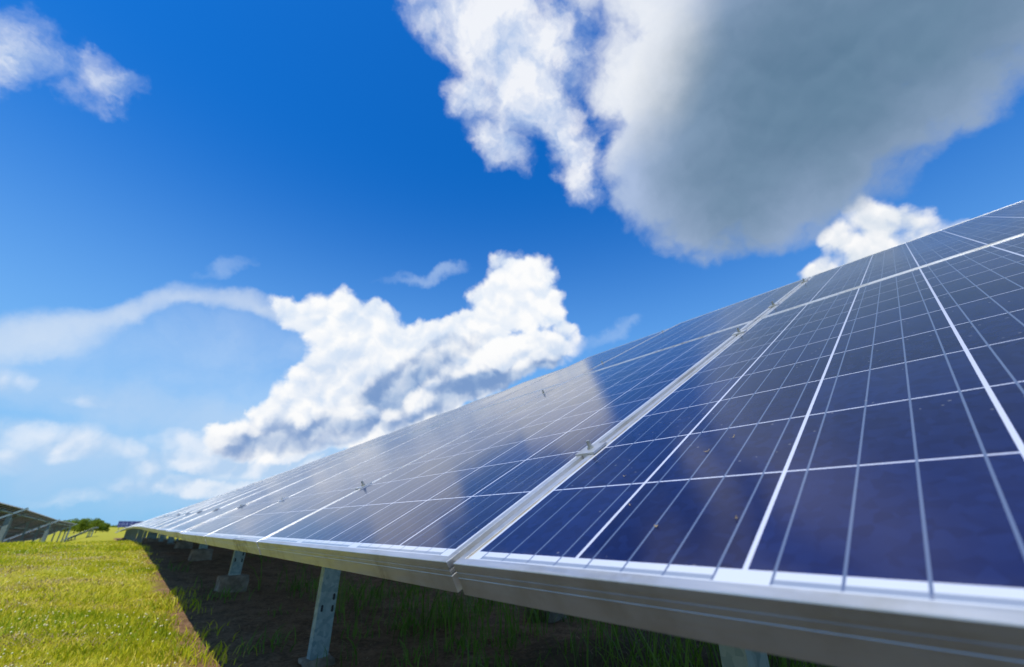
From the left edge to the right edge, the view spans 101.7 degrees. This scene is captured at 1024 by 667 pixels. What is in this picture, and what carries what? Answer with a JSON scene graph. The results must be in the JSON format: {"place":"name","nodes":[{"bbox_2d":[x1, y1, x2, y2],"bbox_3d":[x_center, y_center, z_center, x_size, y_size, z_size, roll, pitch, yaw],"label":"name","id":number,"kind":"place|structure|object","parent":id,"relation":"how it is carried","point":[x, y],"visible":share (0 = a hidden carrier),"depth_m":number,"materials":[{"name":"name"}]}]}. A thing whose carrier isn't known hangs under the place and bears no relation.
{"place":"outdoors","nodes":[
{"label":"outdoors","id":0,"kind":"place"},
{"bbox_2d":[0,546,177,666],"bbox_3d":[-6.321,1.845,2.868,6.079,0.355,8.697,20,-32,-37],"label":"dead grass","id":1,"kind":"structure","parent":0,"point":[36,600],"depth_m":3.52,"materials":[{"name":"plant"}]},
{"bbox_2d":[0,539,206,666],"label":"grass","id":2,"kind":"structure","parent":0,"point":[110,617],"depth_m":3.02,"materials":[{"name":"green plant"}]},
{"bbox_2d":[101,586,256,666],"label":"grass","id":3,"kind":"structure","parent":0,"point":[185,651],"depth_m":2.55,"materials":[{"name":"green plant"}]},
{"bbox_2d":[0,527,828,666],"bbox_3d":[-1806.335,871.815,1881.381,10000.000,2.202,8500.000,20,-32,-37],"label":"ground","id":4,"kind":"structure","parent":0,"point":[277,656],"depth_m":2.85,"materials":[{"name":"green plant"}]},
{"bbox_2d":[0,502,28,541],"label":"solar array","id":5,"kind":"object","parent":4,"relation":"on","point":[7,511],"visible":1,"depth_m":18.70,"materials":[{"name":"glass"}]},
{"bbox_2d":[0,510,59,542],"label":"solar array","id":6,"kind":"object","parent":4,"relation":"on","point":[22,523],"visible":0.76,"depth_m":25.68,"materials":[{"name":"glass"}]},
{"bbox_2d":[3,520,75,542],"bbox_3d":[-45.007,19.382,40.092,3.087,2.389,23.256,20,-32,-37],"label":"solar array","id":7,"kind":"object","parent":4,"relation":"on","point":[57,526],"visible":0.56,"depth_m":38.03,"materials":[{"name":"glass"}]},
{"bbox_2d":[62,519,73,531],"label":"tree","id":8,"kind":"object","parent":4,"relation":"on","point":[72,521],"visible":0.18,"depth_m":134.01,"materials":[{"name":"green plant"}]},
{"bbox_2d":[70,518,79,532],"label":"tree","id":9,"kind":"object","parent":4,"relation":"on","point":[73,528],"visible":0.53,"depth_m":139.00,"materials":[{"name":"green plant"}]},
{"bbox_2d":[63,527,98,540],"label":"solar array","id":10,"kind":"object","parent":4,"relation":"on","point":[74,536],"visible":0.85,"depth_m":58.68,"materials":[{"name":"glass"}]},
{"bbox_2d":[75,518,93,532],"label":"tree","id":11,"kind":"object","parent":4,"relation":"on","point":[85,524],"visible":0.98,"depth_m":136.25,"materials":[{"name":"green plant"}]},
{"bbox_2d":[0,543,175,666],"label":"clover flowers","id":12,"kind":"object","parent":4,"relation":"on","point":[74,613],"visible":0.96,"depth_m":2.81,"materials":[{"name":"plant"}]},
{"bbox_2d":[89,518,100,531],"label":"tree","id":13,"kind":"object","parent":4,"relation":"on","point":[92,521],"visible":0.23,"depth_m":143.52,"materials":[{"name":"green plant"}]},
{"bbox_2d":[91,520,105,532],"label":"tree","id":14,"kind":"object","parent":4,"relation":"on","point":[99,524],"visible":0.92,"depth_m":140.01,"materials":[{"name":"green plant"}]},
{"bbox_2d":[102,523,109,531],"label":"tree","id":15,"kind":"object","parent":4,"relation":"on","point":[106,525],"visible":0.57,"depth_m":146.60,"materials":[{"name":"green plant"}]},
{"bbox_2d":[117,521,142,532],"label":"solar array","id":16,"kind":"object","parent":4,"relation":"on","point":[124,523],"visible":0.66,"depth_m":119.58,"materials":[{"name":"glass"}]},
{"bbox_2d":[115,529,159,540],"bbox_3d":[-27.688,14.526,31.358,2.998,2.135,11.920,20,-32,-37],"label":"solar array","id":17,"kind":"object","parent":4,"relation":"on","point":[127,534],"visible":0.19,"depth_m":29.69,"materials":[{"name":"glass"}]},
{"bbox_2d":[117,528,178,541],"bbox_3d":[-20.503,10.964,23.917,2.997,2.176,9.933,20,-32,-37],"label":"solar array","id":18,"kind":"object","parent":4,"relation":"on","point":[133,534],"visible":0.1,"depth_m":22.16,"materials":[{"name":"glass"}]},
{"bbox_2d":[120,503,195,542],"bbox_3d":[-13.971,7.710,17.160,2.996,2.208,9.945,20,-32,-37],"label":"solar array","id":19,"kind":"object","parent":4,"relation":"on","point":[141,536],"visible":0.16,"depth_m":16.69,"materials":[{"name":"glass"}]},
{"bbox_2d":[126,452,337,548],"bbox_3d":[-7.439,4.362,10.446,2.995,2.068,9.945,20,-32,-37],"label":"solar array","id":20,"kind":"object","parent":4,"relation":"on","point":[181,544],"visible":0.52,"depth_m":7.90,"materials":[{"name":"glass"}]},
{"bbox_2d":[142,541,817,666],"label":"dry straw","id":21,"kind":"object","parent":4,"relation":"on","point":[338,614],"visible":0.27,"depth_m":3.10,"materials":[{"name":"plant"}]},
{"bbox_2d":[150,553,833,666],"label":"weeds","id":22,"kind":"object","parent":4,"relation":"on","point":[677,656],"visible":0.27,"depth_m":2.50,"materials":[{"name":"green plant"}]},
{"bbox_2d":[142,200,1023,666],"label":"solar array","id":23,"kind":"object","parent":4,"relation":"on","point":[856,428],"visible":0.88,"depth_m":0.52,"materials":[{"name":"glass"}]},
{"bbox_2d":[0,0,1023,524],"label":"sky","id":24,"kind":"structure","parent":0,"point":[243,243],"materials":[{"name":"blue"}]}
]}

